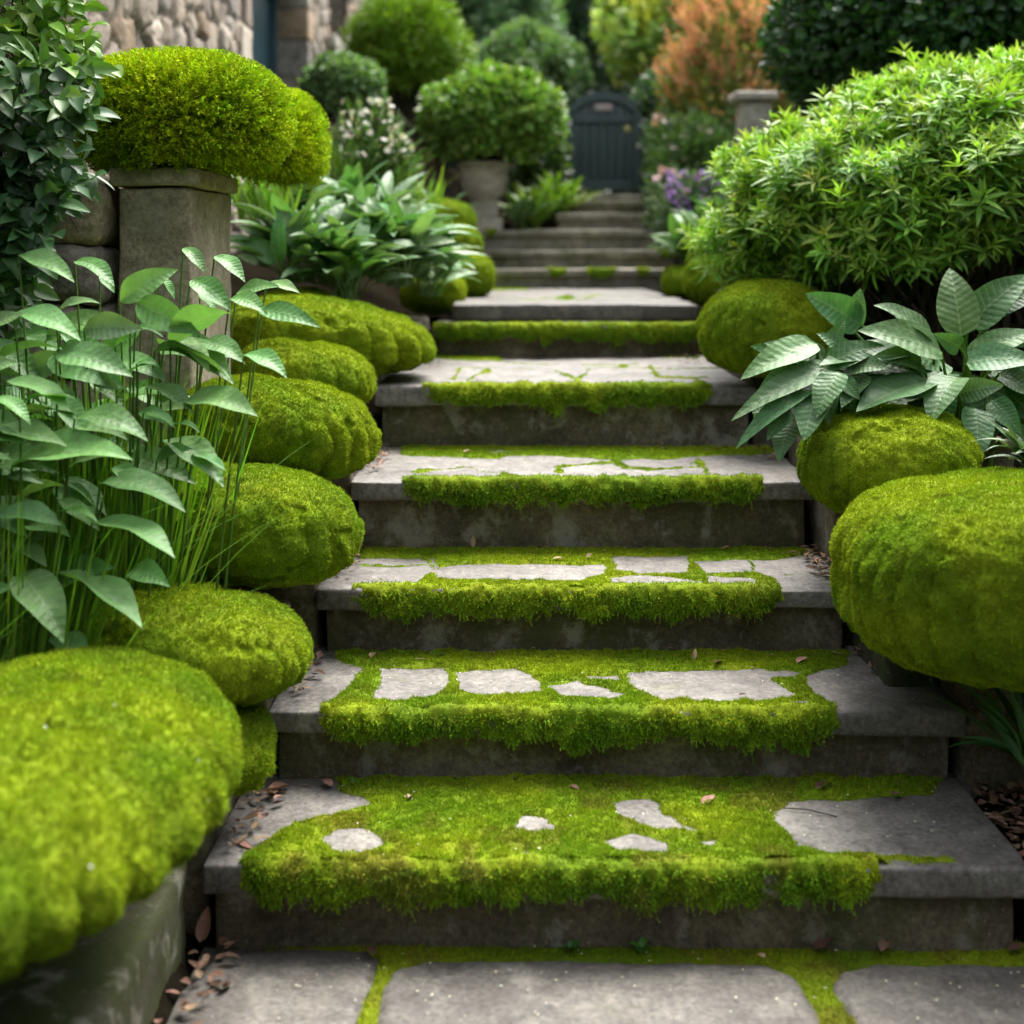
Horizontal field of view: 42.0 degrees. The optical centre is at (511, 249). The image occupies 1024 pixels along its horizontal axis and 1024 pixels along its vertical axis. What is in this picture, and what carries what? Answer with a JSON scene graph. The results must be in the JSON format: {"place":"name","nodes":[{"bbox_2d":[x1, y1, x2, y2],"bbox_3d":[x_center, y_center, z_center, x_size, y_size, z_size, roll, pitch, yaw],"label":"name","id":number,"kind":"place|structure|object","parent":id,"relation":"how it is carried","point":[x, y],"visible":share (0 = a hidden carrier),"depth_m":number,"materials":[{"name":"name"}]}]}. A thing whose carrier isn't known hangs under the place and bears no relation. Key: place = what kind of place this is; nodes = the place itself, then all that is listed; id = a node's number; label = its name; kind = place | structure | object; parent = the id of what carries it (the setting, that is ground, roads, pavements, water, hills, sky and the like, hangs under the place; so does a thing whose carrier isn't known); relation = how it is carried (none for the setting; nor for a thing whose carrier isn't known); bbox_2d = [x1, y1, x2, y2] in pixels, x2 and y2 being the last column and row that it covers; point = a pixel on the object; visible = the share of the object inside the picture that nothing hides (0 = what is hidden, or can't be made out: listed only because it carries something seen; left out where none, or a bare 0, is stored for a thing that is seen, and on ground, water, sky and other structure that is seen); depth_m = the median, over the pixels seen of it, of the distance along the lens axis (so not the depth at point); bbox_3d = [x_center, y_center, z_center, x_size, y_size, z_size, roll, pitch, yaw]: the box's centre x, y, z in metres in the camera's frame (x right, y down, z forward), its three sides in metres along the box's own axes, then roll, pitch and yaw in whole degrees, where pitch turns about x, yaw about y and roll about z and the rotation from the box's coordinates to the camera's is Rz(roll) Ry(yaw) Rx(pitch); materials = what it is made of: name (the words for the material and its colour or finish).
{"place":"outdoors","nodes":[
{"label":"outdoors","id":0,"kind":"place"},
{"bbox_2d":[12,168,1023,1023],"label":"ground","id":1,"kind":"structure","parent":0,"point":[384,296],"depth_m":5.38,"materials":[{"name":"soil"}]},
{"bbox_2d":[0,181,119,481],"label":"garden wall","id":2,"kind":"structure","parent":1,"relation":"on","point":[98,234],"depth_m":3.83,"materials":[{"name":"stone"}]},
{"bbox_2d":[0,0,123,337],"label":"ivy","id":3,"kind":"object","parent":1,"relation":"on","point":[38,128],"visible":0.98,"depth_m":3.25,"materials":[{"name":"green plant"}]},
{"bbox_2d":[0,341,184,661],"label":"broadleaf plant","id":4,"kind":"object","parent":1,"relation":"on","point":[41,594],"visible":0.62,"depth_m":2.90,"materials":[{"name":"green plant"}]},
{"bbox_2d":[0,862,186,1023],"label":"kerb stone","id":5,"kind":"object","parent":1,"relation":"on","point":[121,971],"visible":0.62,"depth_m":2.40,"materials":[{"name":"stone"}]},
{"bbox_2d":[0,644,243,984],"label":"mossy boulder","id":6,"kind":"object","parent":5,"relation":"on","point":[122,791],"visible":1,"depth_m":2.13,"materials":[{"name":"plant"}]},
{"bbox_2d":[0,247,321,652],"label":"broadleaf plant","id":7,"kind":"object","parent":1,"relation":"on","point":[183,327],"visible":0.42,"depth_m":3.15,"materials":[{"name":"green plant"}]},
{"bbox_2d":[109,167,237,502],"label":"stone pillar","id":8,"kind":"structure","parent":1,"relation":"on","point":[166,216],"depth_m":3.90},
{"bbox_2d":[73,45,332,191],"bbox_3d":[-0.991,-0.411,4.309,0.736,0.417,1.129,0,0,0],"label":"moss shrub","id":9,"kind":"object","parent":8,"relation":"on","point":[213,110],"visible":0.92,"depth_m":3.86,"materials":[{"name":"plant"}]},
{"bbox_2d":[1,0,366,252],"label":"stone house","id":10,"kind":"structure","parent":1,"relation":"on","point":[285,41],"depth_m":8.36,"materials":[{"name":"stone"}]},
{"bbox_2d":[249,0,277,75],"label":"door","id":11,"kind":"structure","parent":10,"relation":"in","point":[264,29],"depth_m":10.82,"materials":[{"name":"paint"}]},
{"bbox_2d":[326,0,345,53],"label":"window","id":12,"kind":"structure","parent":10,"relation":"in","point":[333,43],"depth_m":12.41,"materials":[{"name":"glass"}]},
{"bbox_2d":[183,795,239,935],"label":"cheek stone","id":13,"kind":"object","parent":1,"relation":"on","point":[197,901],"visible":0.03,"depth_m":2.87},
{"bbox_2d":[231,703,277,797],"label":"mossy boulder","id":14,"kind":"object","parent":13,"relation":"on","point":[258,730],"visible":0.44,"depth_m":2.93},
{"bbox_2d":[80,581,314,707],"bbox_3d":[-0.728,0.911,3.099,0.531,0.253,0.501,0,0,0],"label":"mossy boulder","id":15,"kind":"object","parent":14,"relation":"on","point":[252,648],"visible":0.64,"depth_m":2.96,"materials":[{"name":"plant"}]},
{"bbox_2d":[121,536,326,653],"bbox_3d":[-0.817,0.968,3.912,0.572,0.438,0.479,0,0,0],"label":"cheek stone","id":16,"kind":"object","parent":1,"relation":"on","point":[301,599],"visible":0.05,"depth_m":3.68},
{"bbox_2d":[155,461,365,589],"bbox_3d":[-0.675,0.717,3.498,0.582,0.322,0.526,0,0,0],"label":"mossy boulder","id":17,"kind":"object","parent":16,"relation":"on","point":[314,535],"visible":0.62,"depth_m":3.31,"materials":[{"name":"plant"}]},
{"bbox_2d":[230,172,302,220],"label":"day lily","id":18,"kind":"object","parent":1,"relation":"on","point":[253,196],"visible":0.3,"depth_m":5.52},
{"bbox_2d":[257,600,290,777],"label":"cheek stone","id":19,"kind":"object","parent":1,"relation":"on","point":[268,703],"visible":0.02,"depth_m":3.38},
{"bbox_2d":[231,181,348,214],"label":"hosta","id":20,"kind":"object","parent":1,"relation":"on","point":[305,198],"visible":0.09,"depth_m":5.93,"materials":[{"name":"green plant"}]},
{"bbox_2d":[239,180,374,279],"bbox_3d":[-0.842,-0.086,5.718,0.619,0.434,0.662,0,0,0],"label":"hosta","id":21,"kind":"object","parent":1,"relation":"on","point":[352,206],"visible":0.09,"depth_m":5.77,"materials":[{"name":"green plant"}]},
{"bbox_2d":[230,183,385,283],"bbox_3d":[-0.868,-0.066,5.486,0.706,0.410,0.544,0,0,-8],"label":"hosta","id":22,"kind":"object","parent":1,"relation":"on","point":[266,247],"visible":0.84,"depth_m":5.36,"materials":[{"name":"green plant"}]},
{"bbox_2d":[297,47,388,172],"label":"clipped shrub","id":23,"kind":"object","parent":1,"relation":"on","point":[329,81],"visible":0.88,"depth_m":9.38,"materials":[{"name":"green plant"}]},
{"bbox_2d":[308,129,377,191],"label":"day lily","id":24,"kind":"object","parent":1,"relation":"on","point":[335,168],"visible":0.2,"depth_m":7.11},
{"bbox_2d":[276,211,421,300],"bbox_3d":[-0.673,0.020,5.492,0.605,0.376,0.605,0,0,0],"label":"hosta","id":25,"kind":"object","parent":1,"relation":"on","point":[343,265],"visible":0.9,"depth_m":5.45,"materials":[{"name":"green plant"}]},
{"bbox_2d":[327,411,372,514],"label":"cheek stone","id":26,"kind":"object","parent":1,"relation":"on","point":[344,483],"visible":0.01,"depth_m":4.16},
{"bbox_2d":[172,372,382,479],"bbox_3d":[-0.689,0.516,3.920,0.613,0.317,0.551,0,0,0],"label":"mossy boulder","id":27,"kind":"object","parent":26,"relation":"on","point":[295,414],"visible":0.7,"depth_m":3.73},
{"bbox_2d":[230,335,377,402],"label":"mossy boulder","id":28,"kind":"object","parent":26,"relation":"on","point":[345,369],"visible":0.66,"depth_m":4.26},
{"bbox_2d":[328,93,407,191],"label":"daisy plant","id":29,"kind":"object","parent":1,"relation":"on","point":[364,134],"visible":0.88,"depth_m":7.15,"materials":[{"name":"white plant"}]},
{"bbox_2d":[311,160,452,224],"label":"hosta","id":30,"kind":"object","parent":1,"relation":"on","point":[351,177],"visible":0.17,"depth_m":6.22,"materials":[{"name":"green plant"}]},
{"bbox_2d":[337,143,433,200],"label":"day lily","id":31,"kind":"object","parent":1,"relation":"on","point":[402,175],"visible":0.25,"depth_m":7.32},
{"bbox_2d":[367,114,430,202],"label":"daisy plant","id":32,"kind":"object","parent":1,"relation":"on","point":[402,150],"visible":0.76,"depth_m":7.21,"materials":[{"name":"green plant"}]},
{"bbox_2d":[342,193,459,279],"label":"hosta","id":33,"kind":"object","parent":1,"relation":"on","point":[373,209],"visible":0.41,"depth_m":5.78,"materials":[{"name":"green plant"}]},
{"bbox_2d":[376,316,428,384],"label":"cheek stone","id":34,"kind":"object","parent":1,"relation":"on","point":[423,321],"visible":0.03,"depth_m":6.12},
{"bbox_2d":[337,0,478,129],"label":"topiary ball","id":35,"kind":"object","parent":1,"relation":"on","point":[409,43],"visible":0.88,"depth_m":10.89,"materials":[{"name":"green plant"}]},
{"bbox_2d":[347,194,489,286],"bbox_3d":[-0.476,-0.045,5.893,0.782,0.421,0.698,0,0,0],"label":"hosta","id":36,"kind":"object","parent":1,"relation":"on","point":[419,231],"visible":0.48,"depth_m":5.87,"materials":[{"name":"green plant"}]},
{"bbox_2d":[366,100,470,203],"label":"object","id":37,"kind":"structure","parent":1,"relation":"on","point":[452,188],"depth_m":10.13,"materials":[{"name":"plant"}]},
{"bbox_2d":[403,164,461,219],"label":"day lily","id":38,"kind":"object","parent":1,"relation":"on","point":[434,197],"visible":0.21,"depth_m":7.56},
{"bbox_2d":[398,272,467,315],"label":"mossy boulder","id":39,"kind":"object","parent":1,"relation":"on","point":[453,292],"visible":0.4,"depth_m":6.83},
{"bbox_2d":[403,224,480,296],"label":"hosta","id":40,"kind":"object","parent":1,"relation":"on","point":[440,274],"visible":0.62,"depth_m":6.27,"materials":[{"name":"green plant"}]},
{"bbox_2d":[436,222,483,252],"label":"mossy boulder","id":41,"kind":"object","parent":1,"relation":"on","point":[470,240],"visible":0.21,"depth_m":7.95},
{"bbox_2d":[430,197,477,227],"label":"mossy boulder","id":42,"kind":"object","parent":41,"relation":"on","point":[465,212],"visible":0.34,"depth_m":8.32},
{"bbox_2d":[434,0,569,70],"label":"dark tree","id":43,"kind":"object","parent":1,"relation":"on","point":[484,18],"visible":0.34,"depth_m":21.25,"materials":[{"name":"green plant"}]},
{"bbox_2d":[470,14,597,157],"bbox_3d":[0.222,-1.632,16.005,1.604,2.285,1.973,0,0,0],"label":"conical shrub","id":44,"kind":"object","parent":1,"relation":"on","point":[554,57],"visible":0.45,"depth_m":15.46,"materials":[{"name":"green plant"}]},
{"bbox_2d":[505,140,574,210],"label":"leafy shrub","id":45,"kind":"object","parent":1,"relation":"on","point":[556,160],"visible":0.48,"depth_m":10.72,"materials":[{"name":"green plant"}]},
{"bbox_2d":[432,320,696,357],"bbox_3d":[0.251,0.428,6.242,1.232,0.228,0.463,0,0,0],"label":"stone step","id":46,"kind":"object","parent":1,"relation":"on","point":[551,339],"visible":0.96,"depth_m":6.05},
{"bbox_2d":[374,354,755,446],"bbox_3d":[0.193,0.614,5.443,1.378,0.308,1.426,0,0,0],"label":"stone step","id":47,"kind":"object","parent":1,"relation":"on","point":[464,400],"visible":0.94,"depth_m":4.80,"materials":[{"name":"stone"}]},
{"bbox_2d":[230,293,436,376],"bbox_3d":[-0.690,0.323,5.055,0.830,0.327,0.745,0,0,0],"label":"mossy boulder","id":48,"kind":"object","parent":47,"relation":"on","point":[383,341],"visible":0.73,"depth_m":4.79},
{"bbox_2d":[259,285,331,297],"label":"mossy boulder","id":49,"kind":"object","parent":48,"relation":"on","point":[312,290],"visible":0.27,"depth_m":5.37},
{"bbox_2d":[478,228,661,250],"bbox_3d":[0.418,-0.056,9.954,1.435,0.220,0.500,0,0,0],"label":"stone step","id":50,"kind":"object","parent":1,"relation":"on","point":[567,239],"visible":0.76,"depth_m":9.77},
{"bbox_2d":[455,160,510,229],"bbox_3d":[-0.215,-0.391,9.950,0.416,0.534,0.416,0,0,0],"label":"stone urn","id":51,"kind":"object","parent":50,"relation":"on","point":[483,184],"visible":0.73,"depth_m":9.81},
{"bbox_2d":[413,58,571,165],"bbox_3d":[-0.146,-1.004,9.941,1.196,0.835,1.167,0,0,0],"label":"round bush","id":52,"kind":"object","parent":51,"relation":"in","point":[489,110],"visible":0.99,"depth_m":9.61,"materials":[{"name":"green plant"}]},
{"bbox_2d":[501,194,548,226],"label":"hosta","id":53,"kind":"object","parent":50,"relation":"on","point":[521,210],"visible":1,"depth_m":9.91,"materials":[{"name":"green plant"}]},
{"bbox_2d":[497,180,569,229],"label":"fern clump","id":54,"kind":"object","parent":50,"relation":"on","point":[541,214],"visible":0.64,"depth_m":10.13,"materials":[{"name":"green plant"}]},
{"bbox_2d":[529,0,617,194],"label":"dark tree","id":55,"kind":"object","parent":1,"relation":"on","point":[579,22],"visible":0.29,"depth_m":24.21,"materials":[{"name":"green plant"}]},
{"bbox_2d":[452,287,696,321],"bbox_3d":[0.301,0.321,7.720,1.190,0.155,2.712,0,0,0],"label":"stone step","id":56,"kind":"object","parent":1,"relation":"on","point":[514,304],"visible":0.88,"depth_m":6.37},
{"bbox_2d":[461,253,495,296],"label":"mossy boulder","id":57,"kind":"object","parent":56,"relation":"on","point":[485,270],"visible":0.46,"depth_m":7.35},
{"bbox_2d":[660,265,688,298],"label":"mossy boulder","id":58,"kind":"object","parent":56,"relation":"on","point":[671,278],"visible":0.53,"depth_m":7.38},
{"bbox_2d":[316,544,842,651],"bbox_3d":[0.201,1.037,3.916,1.485,0.264,0.596,0,0,0],"label":"stone step","id":59,"kind":"object","parent":1,"relation":"on","point":[382,598],"visible":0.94,"depth_m":3.69,"materials":[{"name":"stone"}]},
{"bbox_2d":[482,248,678,268],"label":"stone step","id":60,"kind":"object","parent":1,"relation":"on","point":[516,259],"visible":0.77,"depth_m":9.38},
{"bbox_2d":[494,266,667,295],"bbox_3d":[0.460,0.212,9.196,1.306,0.209,0.516,0,0,0],"label":"stone step","id":61,"kind":"object","parent":1,"relation":"on","point":[647,278],"visible":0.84,"depth_m":9.00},
{"bbox_2d":[351,443,812,548],"bbox_3d":[0.217,0.835,4.472,1.445,0.305,0.808,0,0,0],"label":"stone step","id":62,"kind":"object","parent":1,"relation":"on","point":[500,495],"visible":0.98,"depth_m":4.14,"materials":[{"name":"stone"}]},
{"bbox_2d":[154,354,1023,1023],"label":"leaf litter","id":63,"kind":"object","parent":1,"relation":"on","point":[992,796],"visible":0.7,"depth_m":3.10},
{"bbox_2d":[553,213,646,229],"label":"stone step","id":64,"kind":"object","parent":1,"relation":"on","point":[593,221],"visible":0.62,"depth_m":10.13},
{"bbox_2d":[518,170,602,216],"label":"fern clump","id":65,"kind":"object","parent":64,"relation":"on","point":[568,190],"visible":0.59,"depth_m":10.31,"materials":[{"name":"green plant"}]},
{"bbox_2d":[572,194,641,208],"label":"stone step","id":66,"kind":"object","parent":1,"relation":"on","point":[617,197],"visible":0.29,"depth_m":10.90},
{"bbox_2d":[567,91,639,189],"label":"garden gate","id":67,"kind":"structure","parent":66,"relation":"on","point":[604,132],"depth_m":11.30,"materials":[{"name":"paint"}]},
{"bbox_2d":[571,200,645,213],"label":"stone step","id":68,"kind":"object","parent":1,"relation":"on","point":[615,206],"visible":0.56,"depth_m":10.51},
{"bbox_2d":[203,769,1023,951],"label":"stone step","id":69,"kind":"object","parent":1,"relation":"on","point":[736,863],"visible":0.98,"depth_m":2.84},
{"bbox_2d":[269,645,965,779],"bbox_3d":[0.252,1.218,3.473,1.695,0.261,0.590,0,0,0],"label":"stone step","id":70,"kind":"object","parent":1,"relation":"on","point":[504,712],"visible":0.92,"depth_m":3.26,"materials":[{"name":"stone"}]},
{"bbox_2d":[640,119,646,195],"bbox_3d":[1.116,-0.780,11.320,0.049,0.651,0.081,0,0,0],"label":"gatepost","id":71,"kind":"object","parent":1,"relation":"on","point":[642,145],"visible":0.52,"depth_m":11.28,"materials":[{"name":"paint"}]},
{"bbox_2d":[392,66,902,199],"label":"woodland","id":72,"kind":"object","parent":1,"relation":"on","point":[626,90],"visible":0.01,"depth_m":31.18,"materials":[{"name":"green plant"}]},
{"bbox_2d":[629,68,674,198],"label":"leafy shrub","id":73,"kind":"object","parent":1,"relation":"on","point":[643,97],"visible":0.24,"depth_m":12.02,"materials":[{"name":"green plant"}]},
{"bbox_2d":[637,97,679,185],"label":"pale rose","id":74,"kind":"object","parent":1,"relation":"on","point":[662,114],"visible":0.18,"depth_m":10.91,"materials":[{"name":"green plant"}]},
{"bbox_2d":[639,158,686,243],"bbox_3d":[1.156,-0.347,9.797,0.447,0.654,0.644,0,0,-21],"label":"pink sedum","id":75,"kind":"object","parent":1,"relation":"on","point":[661,179],"visible":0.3,"depth_m":9.75,"materials":[{"name":"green plant"}]},
{"bbox_2d":[588,0,755,109],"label":"yellow green tree","id":76,"kind":"object","parent":1,"relation":"on","point":[634,32],"visible":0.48,"depth_m":15.85,"materials":[{"name":"green plant"}]},
{"bbox_2d":[646,206,710,265],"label":"hosta","id":77,"kind":"object","parent":1,"relation":"on","point":[671,240],"visible":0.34,"depth_m":7.58,"materials":[{"name":"green plant"}]},
{"bbox_2d":[642,105,729,187],"bbox_3d":[1.376,-0.685,10.084,0.753,0.881,0.617,0,0,-12],"label":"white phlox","id":78,"kind":"object","parent":1,"relation":"on","point":[690,148],"visible":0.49,"depth_m":9.99,"materials":[{"name":"green plant"}]},
{"bbox_2d":[647,165,726,264],"bbox_3d":[1.183,-0.220,8.803,0.611,0.709,0.624,0,0,0],"label":"catmint","id":79,"kind":"object","parent":1,"relation":"on","point":[677,195],"visible":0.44,"depth_m":8.67,"materials":[{"name":"purple plant"}]},
{"bbox_2d":[669,193,728,221],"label":"hosta","id":80,"kind":"object","parent":1,"relation":"on","point":[715,201],"visible":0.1,"depth_m":7.85,"materials":[{"name":"green plant"}]},
{"bbox_2d":[682,253,738,305],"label":"mossy boulder","id":81,"kind":"object","parent":1,"relation":"on","point":[702,291],"visible":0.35,"depth_m":6.74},
{"bbox_2d":[713,104,735,147],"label":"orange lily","id":82,"kind":"object","parent":1,"relation":"on","point":[728,123],"visible":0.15,"depth_m":10.30,"materials":[{"name":"green plant"}]},
{"bbox_2d":[651,0,800,130],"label":"feathery shrub","id":83,"kind":"object","parent":1,"relation":"on","point":[709,23],"visible":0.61,"depth_m":10.61,"materials":[{"name":"orange plant"}]},
{"bbox_2d":[717,132,735,199],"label":"leafy shrub","id":84,"kind":"object","parent":1,"relation":"on","point":[731,139],"visible":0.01,"depth_m":9.43,"materials":[{"name":"green plant"}]},
{"bbox_2d":[728,91,777,147],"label":"stone pillar","id":85,"kind":"structure","parent":1,"relation":"on","point":[753,108],"depth_m":9.00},
{"bbox_2d":[702,353,888,446],"bbox_3d":[1.141,0.615,5.548,0.531,0.344,1.312,0,0,0],"label":"cheek stone","id":86,"kind":"object","parent":1,"relation":"on","point":[759,437],"depth_m":4.90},
{"bbox_2d":[695,278,832,377],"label":"mossy boulder","id":87,"kind":"object","parent":86,"relation":"on","point":[736,321],"visible":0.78,"depth_m":4.63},
{"bbox_2d":[674,39,1023,381],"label":"whorled shrub","id":88,"kind":"object","parent":1,"relation":"on","point":[784,189],"visible":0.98,"depth_m":4.70,"materials":[{"name":"green plant"}]},
{"bbox_2d":[755,0,1023,151],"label":"dark shrub","id":89,"kind":"object","parent":1,"relation":"on","point":[815,45],"visible":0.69,"depth_m":6.35,"materials":[{"name":"green plant"}]},
{"bbox_2d":[848,625,940,687],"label":"cheek stone","id":90,"kind":"object","parent":1,"relation":"on","point":[888,671],"visible":0.04,"depth_m":3.40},
{"bbox_2d":[789,418,1013,565],"bbox_3d":[1.226,0.773,4.274,0.571,0.434,0.663,0,0,0],"label":"cheek stone","id":91,"kind":"object","parent":1,"relation":"on","point":[820,520],"visible":0.06,"depth_m":4.09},
{"bbox_2d":[796,160,1023,340],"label":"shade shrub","id":92,"kind":"object","parent":1,"relation":"on","point":[848,287],"visible":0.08,"depth_m":5.70,"materials":[{"name":"green plant"}]},
{"bbox_2d":[805,268,1023,467],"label":"hosta","id":93,"kind":"object","parent":1,"relation":"on","point":[932,384],"visible":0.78,"depth_m":3.80,"materials":[{"name":"green plant"}]},
{"bbox_2d":[940,678,1023,799],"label":"cheek stone","id":94,"kind":"object","parent":1,"relation":"on","point":[969,765],"visible":0.09,"depth_m":3.27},
{"bbox_2d":[167,947,1023,1023],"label":"paving","id":95,"kind":"structure","parent":0,"point":[262,988],"depth_m":2.65,"materials":[{"name":"stone"}]},
{"bbox_2d":[195,906,210,941],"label":"fallen leaf","id":96,"kind":"object","parent":95,"relation":"on","point":[203,927],"visible":1,"depth_m":2.84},
{"bbox_2d":[44,356,1023,1018],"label":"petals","id":97,"kind":"object","parent":95,"relation":"on","point":[674,826],"visible":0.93,"depth_m":2.82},
{"bbox_2d":[265,940,1023,1023],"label":"paving moss","id":98,"kind":"object","parent":95,"relation":"on","point":[813,972],"visible":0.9,"depth_m":2.79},
{"bbox_2d":[630,937,649,951],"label":"seedling","id":99,"kind":"object","parent":98,"relation":"on","point":[641,943],"visible":1,"depth_m":2.82,"materials":[{"name":"green plant"}]},
{"bbox_2d":[813,936,831,948],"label":"fallen leaf","id":100,"kind":"object","parent":98,"relation":"on","point":[822,942],"visible":1,"depth_m":2.82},
{"bbox_2d":[731,320,910,461],"bbox_3d":[0.854,0.428,3.739,0.570,0.453,0.278,0,0,-21],"label":"hosta","id":101,"kind":"object","parent":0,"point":[805,389],"visible":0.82,"depth_m":3.68,"materials":[{"name":"green plant"}]},
{"bbox_2d":[796,403,984,513],"bbox_3d":[1.042,0.586,3.715,0.494,0.315,0.543,0,0,0],"label":"mossy boulder","id":102,"kind":"object","parent":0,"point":[846,456],"visible":0.73,"depth_m":3.55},
{"bbox_2d":[827,465,1023,692],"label":"mossy boulder","id":103,"kind":"object","parent":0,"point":[926,573],"visible":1,"depth_m":2.91,"materials":[{"name":"plant"}]},
{"bbox_2d":[972,415,1023,466],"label":"strap leaf plant","id":104,"kind":"object","parent":103,"relation":"on","point":[1014,438],"visible":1,"depth_m":3.35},
{"bbox_2d":[920,682,1023,765],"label":"strap leaf plant","id":105,"kind":"object","parent":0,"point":[1012,744],"visible":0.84,"depth_m":3.05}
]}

